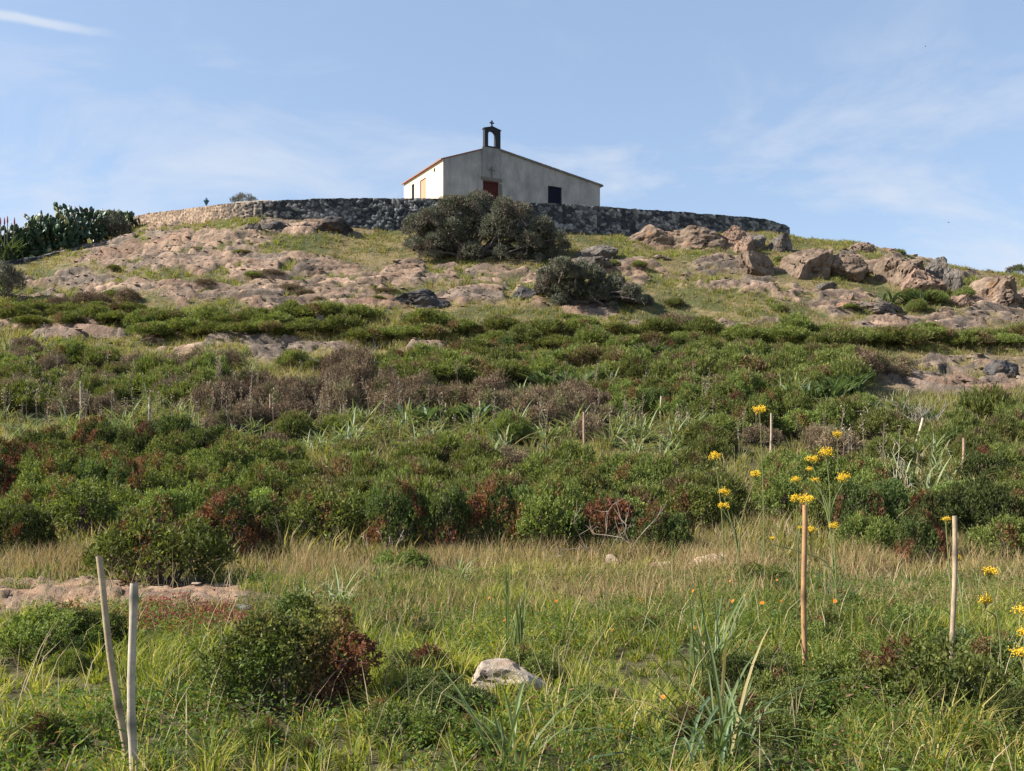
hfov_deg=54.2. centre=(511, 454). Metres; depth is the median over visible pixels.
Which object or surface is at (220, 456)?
fresh shrub
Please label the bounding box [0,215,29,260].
aloe plant
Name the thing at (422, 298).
boulder
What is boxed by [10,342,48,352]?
thorn shrub
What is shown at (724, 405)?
fresh shrub
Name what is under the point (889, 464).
heath shrub
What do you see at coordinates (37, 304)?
heath shrub
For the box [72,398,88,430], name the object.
asphodel stalk
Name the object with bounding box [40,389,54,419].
asphodel stalk
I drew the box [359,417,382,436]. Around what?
asphodel tuft
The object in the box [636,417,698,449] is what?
asphodel tuft
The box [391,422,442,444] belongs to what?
asphodel tuft
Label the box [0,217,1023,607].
rubble
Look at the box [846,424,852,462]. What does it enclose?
asphodel stalk
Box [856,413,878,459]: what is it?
asphodel stalk
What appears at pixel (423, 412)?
squill plant
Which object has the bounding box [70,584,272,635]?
red stonecrop
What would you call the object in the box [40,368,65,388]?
heath shrub
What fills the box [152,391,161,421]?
asphodel stalk
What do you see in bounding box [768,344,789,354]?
heath shrub
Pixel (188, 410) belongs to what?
asphodel tuft
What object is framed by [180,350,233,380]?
heath shrub
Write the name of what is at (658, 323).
heath shrub
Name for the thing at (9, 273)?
grey bush
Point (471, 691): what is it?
mastic shrub
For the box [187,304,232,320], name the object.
heath shrub
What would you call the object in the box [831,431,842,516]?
yellow umbel plant
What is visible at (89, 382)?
heath shrub
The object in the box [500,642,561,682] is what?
fresh shrub
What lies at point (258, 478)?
fresh shrub
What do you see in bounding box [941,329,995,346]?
heath shrub
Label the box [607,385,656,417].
fresh shrub
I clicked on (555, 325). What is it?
heath shrub
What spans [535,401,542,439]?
asphodel stalk
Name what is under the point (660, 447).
asphodel tuft
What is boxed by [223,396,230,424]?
asphodel stalk
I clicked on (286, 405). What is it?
thorn shrub
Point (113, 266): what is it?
heath shrub
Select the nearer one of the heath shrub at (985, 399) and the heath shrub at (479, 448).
the heath shrub at (479, 448)
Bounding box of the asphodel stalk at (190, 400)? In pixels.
[187,388,194,416]
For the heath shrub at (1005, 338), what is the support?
on the hillside
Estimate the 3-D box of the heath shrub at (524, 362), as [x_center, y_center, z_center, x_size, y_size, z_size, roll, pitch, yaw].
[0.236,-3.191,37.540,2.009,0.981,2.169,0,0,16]
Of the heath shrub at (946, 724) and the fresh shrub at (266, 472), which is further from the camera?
the fresh shrub at (266, 472)
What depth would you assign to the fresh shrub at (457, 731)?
5.30 m
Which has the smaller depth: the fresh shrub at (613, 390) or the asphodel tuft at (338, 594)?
the asphodel tuft at (338, 594)
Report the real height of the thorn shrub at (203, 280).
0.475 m
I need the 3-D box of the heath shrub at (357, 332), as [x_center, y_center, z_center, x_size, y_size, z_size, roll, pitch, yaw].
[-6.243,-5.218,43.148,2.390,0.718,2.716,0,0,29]
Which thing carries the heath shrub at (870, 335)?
on the hillside
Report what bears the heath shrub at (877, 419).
on the hillside
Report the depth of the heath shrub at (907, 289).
52.22 m
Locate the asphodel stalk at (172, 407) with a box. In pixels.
[170,392,175,419]
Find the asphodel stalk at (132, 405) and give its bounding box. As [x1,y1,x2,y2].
[127,387,138,426]
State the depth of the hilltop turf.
52.56 m
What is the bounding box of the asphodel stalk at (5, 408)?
[1,392,13,430]
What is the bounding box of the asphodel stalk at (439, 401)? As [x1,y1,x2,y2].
[436,392,451,430]
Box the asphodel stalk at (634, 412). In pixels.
[629,398,637,430]
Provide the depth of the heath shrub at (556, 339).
41.81 m
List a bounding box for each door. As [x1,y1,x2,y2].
[421,178,425,197]
[483,181,497,198]
[548,186,560,203]
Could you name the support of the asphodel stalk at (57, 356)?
on the hillside
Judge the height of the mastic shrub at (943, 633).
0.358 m
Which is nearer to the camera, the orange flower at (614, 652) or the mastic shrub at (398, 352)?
the orange flower at (614, 652)
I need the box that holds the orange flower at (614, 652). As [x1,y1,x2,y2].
[608,628,618,672]
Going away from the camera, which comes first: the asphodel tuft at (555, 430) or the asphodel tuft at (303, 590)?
the asphodel tuft at (303, 590)
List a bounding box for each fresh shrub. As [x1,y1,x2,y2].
[0,440,27,454]
[0,480,57,516]
[0,598,122,670]
[0,708,83,758]
[9,452,78,494]
[11,443,70,479]
[26,437,78,459]
[28,474,156,536]
[42,471,110,495]
[43,443,116,478]
[74,438,141,460]
[76,502,239,587]
[110,464,184,506]
[112,485,193,529]
[140,448,188,476]
[141,427,199,459]
[157,454,235,490]
[179,471,230,522]
[181,447,209,464]
[190,486,288,534]
[195,438,260,470]
[198,680,235,704]
[208,426,260,450]
[218,457,276,480]
[222,432,287,467]
[231,462,294,487]
[231,714,286,754]
[234,463,294,500]
[278,478,374,545]
[317,491,369,532]
[347,451,389,478]
[350,694,446,750]
[369,546,433,572]
[378,458,424,484]
[425,475,455,490]
[426,486,491,531]
[441,713,500,757]
[498,492,592,550]
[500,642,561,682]
[507,480,547,503]
[521,473,591,528]
[548,458,604,482]
[553,631,585,644]
[566,465,617,501]
[575,587,600,598]
[585,490,656,530]
[589,451,637,484]
[605,461,661,488]
[607,378,644,391]
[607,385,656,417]
[609,386,632,408]
[610,613,669,632]
[643,380,680,399]
[647,394,687,423]
[653,481,741,532]
[654,697,742,741]
[670,388,700,413]
[676,380,704,395]
[680,393,740,419]
[699,379,748,399]
[705,379,726,387]
[715,685,801,734]
[724,372,755,397]
[730,400,782,430]
[731,665,831,719]
[732,560,790,587]
[741,703,813,750]
[746,389,784,416]
[746,468,816,521]
[750,451,806,493]
[754,644,801,670]
[759,385,805,414]
[759,459,814,513]
[760,445,796,470]
[765,408,824,437]
[778,388,813,417]
[779,446,837,488]
[781,615,845,650]
[793,478,847,533]
[798,645,902,709]
[812,397,856,431]
[812,446,850,470]
[822,395,859,420]
[824,587,867,610]
[825,684,886,715]
[826,467,906,493]
[826,601,858,618]
[827,450,893,485]
[829,728,874,745]
[832,507,898,555]
[845,629,1015,722]
[876,599,943,636]
[897,485,941,522]
[926,478,985,493]
[944,630,1022,681]
[962,513,1023,562]
[974,493,1023,521]
[984,627,1022,646]
[992,466,1023,492]
[995,479,1023,497]
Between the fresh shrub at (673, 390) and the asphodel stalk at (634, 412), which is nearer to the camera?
the asphodel stalk at (634, 412)
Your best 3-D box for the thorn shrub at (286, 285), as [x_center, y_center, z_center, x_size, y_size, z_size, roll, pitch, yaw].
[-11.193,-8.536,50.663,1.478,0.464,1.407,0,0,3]
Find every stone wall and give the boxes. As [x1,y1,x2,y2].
[0,240,108,264]
[133,198,789,235]
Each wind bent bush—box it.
[399,189,572,263]
[531,254,654,311]
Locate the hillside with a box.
[0,200,1023,770]
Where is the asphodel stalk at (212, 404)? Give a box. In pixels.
[202,387,216,425]
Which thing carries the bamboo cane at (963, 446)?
on the hillside
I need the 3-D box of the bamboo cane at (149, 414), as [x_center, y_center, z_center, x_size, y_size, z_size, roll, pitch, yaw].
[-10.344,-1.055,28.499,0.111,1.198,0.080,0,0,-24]
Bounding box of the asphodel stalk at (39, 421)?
[26,388,44,427]
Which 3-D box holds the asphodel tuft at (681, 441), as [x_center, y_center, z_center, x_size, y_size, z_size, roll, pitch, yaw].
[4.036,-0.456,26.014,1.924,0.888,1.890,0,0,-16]
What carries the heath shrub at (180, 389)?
on the hillside
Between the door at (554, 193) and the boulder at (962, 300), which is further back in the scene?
the door at (554, 193)
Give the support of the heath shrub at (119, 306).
on the hillside
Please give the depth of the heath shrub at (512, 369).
35.80 m
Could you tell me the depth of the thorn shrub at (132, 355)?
38.67 m
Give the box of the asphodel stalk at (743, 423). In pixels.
[739,404,750,443]
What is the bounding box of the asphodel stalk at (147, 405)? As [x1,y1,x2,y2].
[139,390,154,425]
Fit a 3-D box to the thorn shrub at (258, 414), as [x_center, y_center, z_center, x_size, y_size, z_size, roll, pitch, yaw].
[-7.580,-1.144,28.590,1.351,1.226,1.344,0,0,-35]
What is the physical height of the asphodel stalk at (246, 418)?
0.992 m
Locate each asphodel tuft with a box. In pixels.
[0,334,30,350]
[0,405,24,420]
[1,410,46,434]
[4,424,23,441]
[28,382,63,409]
[45,413,89,439]
[48,398,97,429]
[93,414,128,426]
[96,397,164,426]
[107,401,155,421]
[110,417,140,431]
[113,413,134,427]
[116,404,170,422]
[116,413,147,424]
[124,386,171,410]
[127,410,156,426]
[128,393,169,415]
[131,395,201,419]
[136,384,155,401]
[140,394,165,412]
[151,398,194,414]
[157,401,209,426]
[158,396,198,418]
[181,341,222,353]
[219,420,261,436]
[228,344,252,356]
[234,359,261,373]
[236,353,258,367]
[240,421,270,436]
[241,416,279,434]
[253,356,276,371]
[287,578,336,597]
[296,431,333,451]
[299,426,336,445]
[300,427,339,452]
[305,433,335,449]
[307,564,364,609]
[310,412,326,431]
[315,405,352,417]
[321,417,361,442]
[322,399,365,418]
[325,415,378,443]
[327,432,366,450]
[330,406,395,437]
[333,406,371,422]
[334,397,385,427]
[341,553,418,584]
[346,402,386,427]
[356,410,393,434]
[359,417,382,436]
[374,408,413,427]
[378,415,414,434]
[384,397,433,431]
[385,407,427,425]
[386,398,425,418]
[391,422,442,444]
[392,414,447,441]
[404,409,452,431]
[406,420,451,434]
[408,663,609,770]
[417,422,463,440]
[440,554,485,581]
[444,412,491,432]
[451,408,492,433]
[464,419,542,449]
[467,414,489,427]
[483,435,512,454]
[484,557,534,653]
[499,402,551,423]
[524,422,563,444]
[527,408,579,439]
[536,656,876,770]
[543,402,590,435]
[570,407,600,419]
[585,406,638,434]
[587,421,635,446]
[598,367,636,380]
[599,398,652,428]
[599,422,665,454]
[601,616,851,770]
[604,412,650,437]
[615,441,650,453]
[618,571,790,690]
[624,409,681,440]
[628,412,660,424]
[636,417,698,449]
[638,436,686,454]
[644,421,692,452]
[648,412,689,432]
[655,409,713,428]
[661,540,678,558]
[665,410,716,429]
[762,373,803,390]
[777,371,821,389]
[806,381,852,400]
[811,567,869,599]
[853,452,967,492]
[864,450,908,467]
[879,389,906,410]
[884,393,921,415]
[887,388,939,414]
[894,446,993,482]
[896,455,954,486]
[902,438,950,466]
[902,457,954,490]
[906,434,962,461]
[920,403,946,420]
[922,438,947,462]
[930,459,998,486]
[942,446,970,469]
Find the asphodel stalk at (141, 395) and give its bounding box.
[136,384,144,407]
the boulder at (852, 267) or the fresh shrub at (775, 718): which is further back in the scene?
the boulder at (852, 267)
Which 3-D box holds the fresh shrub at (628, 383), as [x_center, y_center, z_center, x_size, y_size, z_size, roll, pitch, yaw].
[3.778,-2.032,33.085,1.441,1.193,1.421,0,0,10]
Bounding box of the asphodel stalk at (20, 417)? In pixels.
[10,402,23,439]
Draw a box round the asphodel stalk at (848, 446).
[845,433,852,454]
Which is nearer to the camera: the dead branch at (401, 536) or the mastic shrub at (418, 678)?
the mastic shrub at (418, 678)
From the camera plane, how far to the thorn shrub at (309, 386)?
31.80 m
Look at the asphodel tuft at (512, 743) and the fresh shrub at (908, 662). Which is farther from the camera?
the fresh shrub at (908, 662)
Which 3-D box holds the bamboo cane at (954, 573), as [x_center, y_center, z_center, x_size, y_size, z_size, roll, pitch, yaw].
[2.913,1.065,6.598,0.062,1.325,0.054,0,0,0]
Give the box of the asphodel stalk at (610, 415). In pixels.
[601,404,616,446]
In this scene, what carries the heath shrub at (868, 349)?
on the hillside
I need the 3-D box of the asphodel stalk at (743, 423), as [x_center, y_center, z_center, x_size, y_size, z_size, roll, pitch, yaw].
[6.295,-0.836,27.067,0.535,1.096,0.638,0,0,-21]
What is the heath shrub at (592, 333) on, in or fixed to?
on the hillside
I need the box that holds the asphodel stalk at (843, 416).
[840,405,846,431]
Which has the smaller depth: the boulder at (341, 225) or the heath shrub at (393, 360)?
the heath shrub at (393, 360)
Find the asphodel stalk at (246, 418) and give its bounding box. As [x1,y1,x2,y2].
[236,403,255,433]
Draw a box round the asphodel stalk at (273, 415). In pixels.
[266,387,277,431]
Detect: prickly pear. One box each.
[0,223,37,258]
[0,233,13,260]
[22,213,61,256]
[37,202,85,249]
[62,203,112,242]
[88,206,116,240]
[116,209,136,228]
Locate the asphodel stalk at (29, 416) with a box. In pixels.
[15,380,35,420]
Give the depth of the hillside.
49.28 m
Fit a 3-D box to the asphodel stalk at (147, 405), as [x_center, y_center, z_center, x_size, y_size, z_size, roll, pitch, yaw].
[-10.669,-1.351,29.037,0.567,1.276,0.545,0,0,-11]
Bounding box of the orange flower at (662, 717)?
[653,694,665,753]
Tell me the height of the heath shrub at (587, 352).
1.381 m
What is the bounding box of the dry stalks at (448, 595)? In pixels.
[0,543,1023,770]
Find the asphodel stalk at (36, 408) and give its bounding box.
[32,389,44,423]
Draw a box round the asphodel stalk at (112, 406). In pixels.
[108,390,118,428]
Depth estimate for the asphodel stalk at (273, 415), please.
27.57 m
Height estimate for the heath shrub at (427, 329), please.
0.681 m
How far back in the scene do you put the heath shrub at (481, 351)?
39.30 m
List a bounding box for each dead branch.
[314,340,378,362]
[360,529,404,552]
[539,494,666,560]
[858,398,953,424]
[885,439,913,491]
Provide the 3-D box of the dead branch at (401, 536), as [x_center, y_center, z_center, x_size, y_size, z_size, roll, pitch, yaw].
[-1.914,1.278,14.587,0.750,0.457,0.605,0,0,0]
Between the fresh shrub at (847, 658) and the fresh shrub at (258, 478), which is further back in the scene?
the fresh shrub at (258, 478)
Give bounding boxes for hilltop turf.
[0,215,1023,358]
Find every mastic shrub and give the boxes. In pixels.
[0,436,41,474]
[0,455,24,499]
[0,502,59,559]
[13,424,78,449]
[67,609,128,650]
[69,412,112,445]
[76,444,131,487]
[86,424,120,451]
[106,452,146,491]
[110,419,158,456]
[123,421,156,452]
[126,452,151,468]
[154,413,199,440]
[183,482,287,556]
[184,421,231,450]
[191,586,386,718]
[358,473,431,550]
[378,641,456,681]
[382,665,461,712]
[386,347,403,359]
[405,679,499,730]
[406,480,478,550]
[408,623,452,646]
[448,672,471,685]
[461,468,541,548]
[487,335,517,348]
[515,343,532,352]
[556,488,644,550]
[557,342,580,350]
[625,499,693,557]
[643,386,669,412]
[663,336,686,346]
[665,342,682,351]
[684,332,707,344]
[698,649,769,697]
[710,389,752,413]
[769,578,800,593]
[775,611,810,621]
[824,476,897,537]
[867,477,913,523]
[891,505,950,564]
[903,486,969,538]
[930,626,974,650]
[945,472,991,526]
[956,444,1017,483]
[957,481,1023,530]
[974,685,1023,740]
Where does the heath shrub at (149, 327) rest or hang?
on the hillside
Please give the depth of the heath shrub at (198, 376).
34.28 m
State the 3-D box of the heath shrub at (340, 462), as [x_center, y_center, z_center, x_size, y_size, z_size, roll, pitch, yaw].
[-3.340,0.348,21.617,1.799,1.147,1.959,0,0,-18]
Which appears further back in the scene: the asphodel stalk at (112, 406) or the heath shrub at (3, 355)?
the heath shrub at (3, 355)
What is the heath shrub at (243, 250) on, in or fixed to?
on the hillside
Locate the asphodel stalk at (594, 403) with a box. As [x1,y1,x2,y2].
[587,401,600,437]
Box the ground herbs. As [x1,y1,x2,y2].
[0,563,1023,770]
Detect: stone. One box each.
[231,604,250,611]
[316,314,323,320]
[471,658,544,693]
[605,554,616,564]
[690,553,732,569]
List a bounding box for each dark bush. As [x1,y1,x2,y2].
[228,192,257,202]
[1005,263,1023,273]
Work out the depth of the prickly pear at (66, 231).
61.00 m
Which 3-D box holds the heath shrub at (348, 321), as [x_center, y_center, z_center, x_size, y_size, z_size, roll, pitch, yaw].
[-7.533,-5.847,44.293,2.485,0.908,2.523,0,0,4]
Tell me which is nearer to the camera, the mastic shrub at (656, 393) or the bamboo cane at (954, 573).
the bamboo cane at (954, 573)
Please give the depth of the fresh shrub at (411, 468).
19.17 m
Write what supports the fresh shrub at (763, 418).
on the hillside
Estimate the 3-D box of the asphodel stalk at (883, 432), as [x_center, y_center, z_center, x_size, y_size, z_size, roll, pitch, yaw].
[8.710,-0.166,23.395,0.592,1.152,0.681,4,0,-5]
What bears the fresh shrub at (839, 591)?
on the hillside
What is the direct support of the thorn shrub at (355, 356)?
on the hillside
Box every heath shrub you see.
[0,300,19,308]
[0,302,44,318]
[0,349,14,361]
[0,354,44,372]
[0,361,48,389]
[0,377,60,413]
[9,314,53,324]
[16,344,42,353]
[17,298,49,310]
[30,352,73,366]
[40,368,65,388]
[41,647,93,678]
[44,337,89,364]
[45,301,81,314]
[51,309,85,324]
[52,364,81,375]
[67,362,97,378]
[72,346,124,370]
[73,303,112,317]
[73,371,118,396]
[81,301,114,310]
[92,309,128,321]
[92,383,134,404]
[99,360,132,377]
[102,289,117,295]
[106,264,119,268]
[107,300,148,310]
[111,371,144,397]
[121,308,162,325]
[123,320,176,337]
[128,307,166,318]
[129,351,181,375]
[138,365,180,394]
[145,379,202,409]
[147,362,192,377]
[149,309,186,320]
[152,316,207,330]
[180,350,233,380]
[184,321,227,335]
[184,365,224,386]
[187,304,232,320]
[188,247,205,250]
[207,310,246,323]
[208,320,264,332]
[230,249,253,252]
[237,306,270,319]
[242,270,262,276]
[244,310,298,323]
[248,318,291,334]
[265,437,310,461]
[270,298,308,316]
[271,407,315,441]
[273,316,333,332]
[273,347,311,370]
[273,455,332,483]
[276,733,331,763]
[282,479,348,522]
[290,472,345,488]
[292,299,351,317]
[298,356,325,371]
[315,313,367,331]
[317,414,363,433]
[320,446,393,478]
[326,434,377,466]
[328,471,384,493]
[336,302,386,318]
[339,326,391,339]
[363,471,444,511]
[368,351,399,369]
[369,295,386,299]
[377,324,423,336]
[377,355,413,371]
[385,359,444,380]
[385,453,441,465]
[386,440,445,462]
[388,455,472,484]
[398,306,455,326]
[402,340,445,358]
[403,322,452,336]
[408,352,445,363]
[415,427,489,460]
[427,347,480,361]
[430,357,474,382]
[440,474,481,496]
[443,318,484,331]
[444,336,502,350]
[446,437,505,467]
[452,354,488,378]
[453,452,523,477]
[459,344,491,357]
[467,357,533,383]
[471,464,530,487]
[476,329,505,338]
[479,314,522,329]
[484,408,535,443]
[485,342,522,361]
[494,321,543,343]
[508,358,532,378]
[512,451,566,482]
[514,349,539,359]
[519,318,574,333]
[519,355,575,384]
[525,347,577,368]
[527,333,577,346]
[535,462,581,483]
[536,437,599,465]
[539,474,577,490]
[550,680,635,717]
[559,313,583,318]
[561,340,610,367]
[564,314,601,329]
[572,323,614,343]
[572,364,614,380]
[586,376,622,396]
[594,343,658,364]
[597,359,633,379]
[598,333,644,348]
[599,344,626,357]
[600,321,642,333]
[610,259,621,265]
[612,353,652,380]
[615,477,673,510]
[618,451,654,463]
[630,260,647,267]
[631,630,651,640]
[632,449,685,481]
[635,315,679,332]
[635,331,682,342]
[637,372,674,389]
[642,358,679,378]
[651,466,745,511]
[652,463,748,497]
[653,346,699,363]
[663,297,685,305]
[667,371,708,388]
[667,418,740,449]
[668,330,702,339]
[669,446,727,472]
[673,315,726,332]
[673,354,714,377]
[674,341,716,353]
[684,433,733,462]
[687,335,730,351]
[695,412,752,434]
[698,346,730,363]
[701,371,730,384]
[702,359,743,378]
[714,322,775,341]
[716,351,775,374]
[718,339,755,357]
[725,366,769,395]
[728,336,772,357]
[730,337,745,344]
[741,657,802,681]
[755,324,816,340]
[759,350,798,374]
[760,367,801,387]
[764,343,812,363]
[766,341,807,354]
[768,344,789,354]
[769,304,790,311]
[769,311,818,330]
[772,256,782,261]
[785,359,840,377]
[794,330,849,345]
[797,341,828,356]
[798,369,829,389]
[800,347,870,367]
[809,321,852,332]
[811,608,844,632]
[819,343,854,349]
[820,324,865,344]
[825,355,877,388]
[831,345,889,367]
[841,302,860,308]
[844,390,895,419]
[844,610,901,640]
[847,329,893,344]
[847,406,914,439]
[856,324,887,332]
[856,435,914,463]
[861,456,914,484]
[865,431,924,457]
[870,324,933,346]
[895,248,906,254]
[899,287,919,295]
[904,418,964,441]
[905,298,927,310]
[906,321,946,328]
[916,325,958,340]
[918,420,960,453]
[919,288,950,302]
[934,713,961,740]
[937,405,982,431]
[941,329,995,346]
[946,429,990,463]
[947,381,1014,420]
[953,285,976,296]
[959,423,1012,445]
[961,327,997,335]
[979,332,1023,347]
[980,411,1023,443]
[982,327,1014,334]
[986,440,1023,467]
[989,400,1023,421]
[995,321,1023,335]
[1006,462,1023,475]
[1012,394,1023,415]
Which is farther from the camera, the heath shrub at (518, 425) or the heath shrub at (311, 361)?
the heath shrub at (311, 361)
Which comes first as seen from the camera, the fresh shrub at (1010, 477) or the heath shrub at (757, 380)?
the fresh shrub at (1010, 477)
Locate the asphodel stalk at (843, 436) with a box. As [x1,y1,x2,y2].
[841,424,846,454]
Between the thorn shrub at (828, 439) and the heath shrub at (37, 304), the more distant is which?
the heath shrub at (37, 304)
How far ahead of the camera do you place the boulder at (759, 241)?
61.11 m
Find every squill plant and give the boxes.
[390,400,467,428]
[428,400,499,428]
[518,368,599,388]
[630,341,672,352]
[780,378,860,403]
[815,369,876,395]
[870,286,938,301]
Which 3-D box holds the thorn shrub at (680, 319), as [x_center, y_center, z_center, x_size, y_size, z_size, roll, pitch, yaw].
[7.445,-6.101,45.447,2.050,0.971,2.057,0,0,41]
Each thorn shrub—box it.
[0,370,39,385]
[9,347,30,359]
[10,334,42,346]
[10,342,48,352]
[37,348,69,371]
[42,295,82,304]
[42,383,94,415]
[54,370,79,392]
[68,288,112,304]
[83,367,120,383]
[90,388,125,415]
[104,400,131,421]
[112,286,142,302]
[117,348,145,364]
[149,374,195,394]
[162,352,181,363]
[176,395,198,413]
[178,345,203,365]
[187,379,237,418]
[193,278,219,284]
[199,410,221,429]
[203,373,251,410]
[205,346,250,367]
[207,406,244,430]
[225,395,270,431]
[227,365,275,391]
[247,378,278,408]
[252,374,287,389]
[258,429,293,444]
[259,268,287,274]
[262,393,317,429]
[263,373,303,416]
[264,373,307,384]
[277,283,301,289]
[287,374,323,410]
[291,287,313,293]
[308,296,326,301]
[313,366,338,383]
[316,375,365,416]
[317,341,354,378]
[321,371,364,414]
[322,357,359,379]
[340,345,379,375]
[341,337,362,359]
[346,352,378,395]
[361,362,405,414]
[362,380,425,422]
[373,287,399,291]
[402,367,441,389]
[403,377,443,408]
[434,379,471,405]
[463,366,516,403]
[467,384,510,413]
[492,408,526,420]
[495,443,533,466]
[499,383,532,409]
[508,389,549,414]
[523,397,572,432]
[526,383,551,401]
[541,384,567,413]
[542,378,589,424]
[552,375,594,393]
[568,410,609,440]
[580,385,617,407]
[582,400,623,424]
[634,337,666,349]
[652,351,661,359]
[658,310,693,324]
[740,422,785,447]
[795,436,863,449]
[796,421,836,440]
[804,422,866,459]
[849,344,891,374]
[873,359,913,377]
[885,352,917,370]
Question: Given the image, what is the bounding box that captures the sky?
[0,0,1023,274]
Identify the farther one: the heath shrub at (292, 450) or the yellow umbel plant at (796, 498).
the heath shrub at (292, 450)
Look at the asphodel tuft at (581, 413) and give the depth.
28.85 m
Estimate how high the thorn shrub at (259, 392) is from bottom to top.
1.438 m
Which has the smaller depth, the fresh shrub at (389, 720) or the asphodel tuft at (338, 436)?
the fresh shrub at (389, 720)
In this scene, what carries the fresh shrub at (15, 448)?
on the hillside
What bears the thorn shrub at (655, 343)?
on the hillside
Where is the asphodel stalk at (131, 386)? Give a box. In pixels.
[127,371,139,405]
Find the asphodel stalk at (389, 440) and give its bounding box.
[383,413,396,443]
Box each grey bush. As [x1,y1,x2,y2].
[0,260,27,296]
[99,209,132,236]
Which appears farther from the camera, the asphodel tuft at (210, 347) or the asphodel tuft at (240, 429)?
the asphodel tuft at (210, 347)
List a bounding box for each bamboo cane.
[79,381,81,419]
[96,556,128,766]
[127,583,138,770]
[148,397,150,425]
[269,394,271,427]
[583,412,585,446]
[659,396,661,422]
[769,413,771,452]
[800,505,807,675]
[915,418,923,441]
[949,516,957,663]
[961,438,964,469]
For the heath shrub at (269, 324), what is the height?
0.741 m
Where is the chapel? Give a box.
[401,120,603,206]
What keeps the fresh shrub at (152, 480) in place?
on the hillside
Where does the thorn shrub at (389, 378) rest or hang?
on the hillside
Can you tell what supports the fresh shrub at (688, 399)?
on the hillside
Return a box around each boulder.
[244,223,262,230]
[263,221,286,229]
[314,215,352,234]
[392,288,449,308]
[511,287,539,299]
[570,256,613,268]
[574,244,617,258]
[625,224,674,245]
[654,255,671,259]
[665,225,728,249]
[722,225,746,240]
[733,235,755,253]
[739,251,774,275]
[742,234,766,250]
[766,232,791,251]
[779,248,833,279]
[815,282,836,290]
[830,254,868,281]
[836,300,862,309]
[840,293,854,300]
[849,242,876,252]
[858,300,902,314]
[873,256,924,285]
[899,267,947,292]
[926,256,947,279]
[942,266,962,290]
[949,294,973,306]
[969,275,1022,305]
[983,360,1019,377]
[1017,287,1023,301]
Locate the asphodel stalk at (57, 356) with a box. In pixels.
[52,353,58,386]
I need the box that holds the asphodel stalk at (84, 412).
[80,398,88,439]
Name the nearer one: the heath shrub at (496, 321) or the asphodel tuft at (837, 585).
the asphodel tuft at (837, 585)
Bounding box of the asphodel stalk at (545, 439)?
[534,408,556,449]
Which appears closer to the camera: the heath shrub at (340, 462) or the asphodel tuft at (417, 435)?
the heath shrub at (340, 462)
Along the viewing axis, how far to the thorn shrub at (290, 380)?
33.46 m
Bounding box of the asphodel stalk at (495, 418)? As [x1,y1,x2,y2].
[490,402,502,441]
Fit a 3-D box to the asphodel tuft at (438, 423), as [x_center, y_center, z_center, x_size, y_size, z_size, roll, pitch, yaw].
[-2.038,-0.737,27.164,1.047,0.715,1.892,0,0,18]
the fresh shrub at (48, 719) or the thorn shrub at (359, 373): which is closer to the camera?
the fresh shrub at (48, 719)
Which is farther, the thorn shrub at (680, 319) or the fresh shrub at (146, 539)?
the thorn shrub at (680, 319)
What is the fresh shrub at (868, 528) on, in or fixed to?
on the hillside
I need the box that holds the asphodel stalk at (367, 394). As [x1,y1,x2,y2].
[363,381,370,411]
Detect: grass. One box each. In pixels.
[0,313,1023,564]
[0,482,1023,625]
[0,525,1023,770]
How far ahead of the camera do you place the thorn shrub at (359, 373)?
33.16 m
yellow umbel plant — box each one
[706,451,741,575]
[718,470,759,598]
[751,404,773,557]
[770,521,854,623]
[776,493,816,611]
[790,446,851,583]
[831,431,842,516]
[929,515,972,627]
[936,554,997,645]
[974,565,1022,677]
[996,602,1023,689]
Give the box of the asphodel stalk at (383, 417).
[375,396,392,434]
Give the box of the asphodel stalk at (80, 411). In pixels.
[68,393,85,432]
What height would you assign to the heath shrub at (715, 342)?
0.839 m
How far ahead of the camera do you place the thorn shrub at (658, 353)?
39.06 m
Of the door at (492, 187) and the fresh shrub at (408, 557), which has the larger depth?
the door at (492, 187)
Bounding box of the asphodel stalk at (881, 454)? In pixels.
[875,444,885,459]
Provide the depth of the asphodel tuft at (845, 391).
31.46 m
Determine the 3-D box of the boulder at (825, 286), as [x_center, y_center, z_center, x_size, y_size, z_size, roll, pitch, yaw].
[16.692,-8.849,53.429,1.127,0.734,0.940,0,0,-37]
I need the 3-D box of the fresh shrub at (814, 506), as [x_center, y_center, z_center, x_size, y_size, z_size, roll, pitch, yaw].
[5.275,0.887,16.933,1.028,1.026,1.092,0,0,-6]
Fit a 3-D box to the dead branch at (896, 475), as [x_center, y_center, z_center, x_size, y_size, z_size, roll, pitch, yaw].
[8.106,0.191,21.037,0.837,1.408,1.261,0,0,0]
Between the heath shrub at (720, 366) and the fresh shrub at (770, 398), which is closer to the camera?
the fresh shrub at (770, 398)
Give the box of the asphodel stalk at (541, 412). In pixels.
[533,395,552,430]
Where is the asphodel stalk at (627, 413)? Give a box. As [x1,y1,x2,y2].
[623,402,636,432]
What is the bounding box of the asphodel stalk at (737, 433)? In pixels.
[733,421,747,456]
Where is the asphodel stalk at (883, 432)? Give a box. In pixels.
[880,424,887,458]
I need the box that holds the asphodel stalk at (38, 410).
[32,379,42,413]
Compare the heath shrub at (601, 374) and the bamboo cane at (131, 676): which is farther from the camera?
the heath shrub at (601, 374)
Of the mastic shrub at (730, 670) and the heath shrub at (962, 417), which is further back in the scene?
the heath shrub at (962, 417)
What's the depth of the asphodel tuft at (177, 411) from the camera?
29.13 m
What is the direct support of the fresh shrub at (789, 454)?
on the hillside
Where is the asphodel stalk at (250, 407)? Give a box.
[243,387,260,429]
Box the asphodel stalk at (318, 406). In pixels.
[308,394,326,435]
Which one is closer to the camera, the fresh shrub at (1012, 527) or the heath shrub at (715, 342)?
the fresh shrub at (1012, 527)
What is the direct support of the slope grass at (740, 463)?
on the hillside

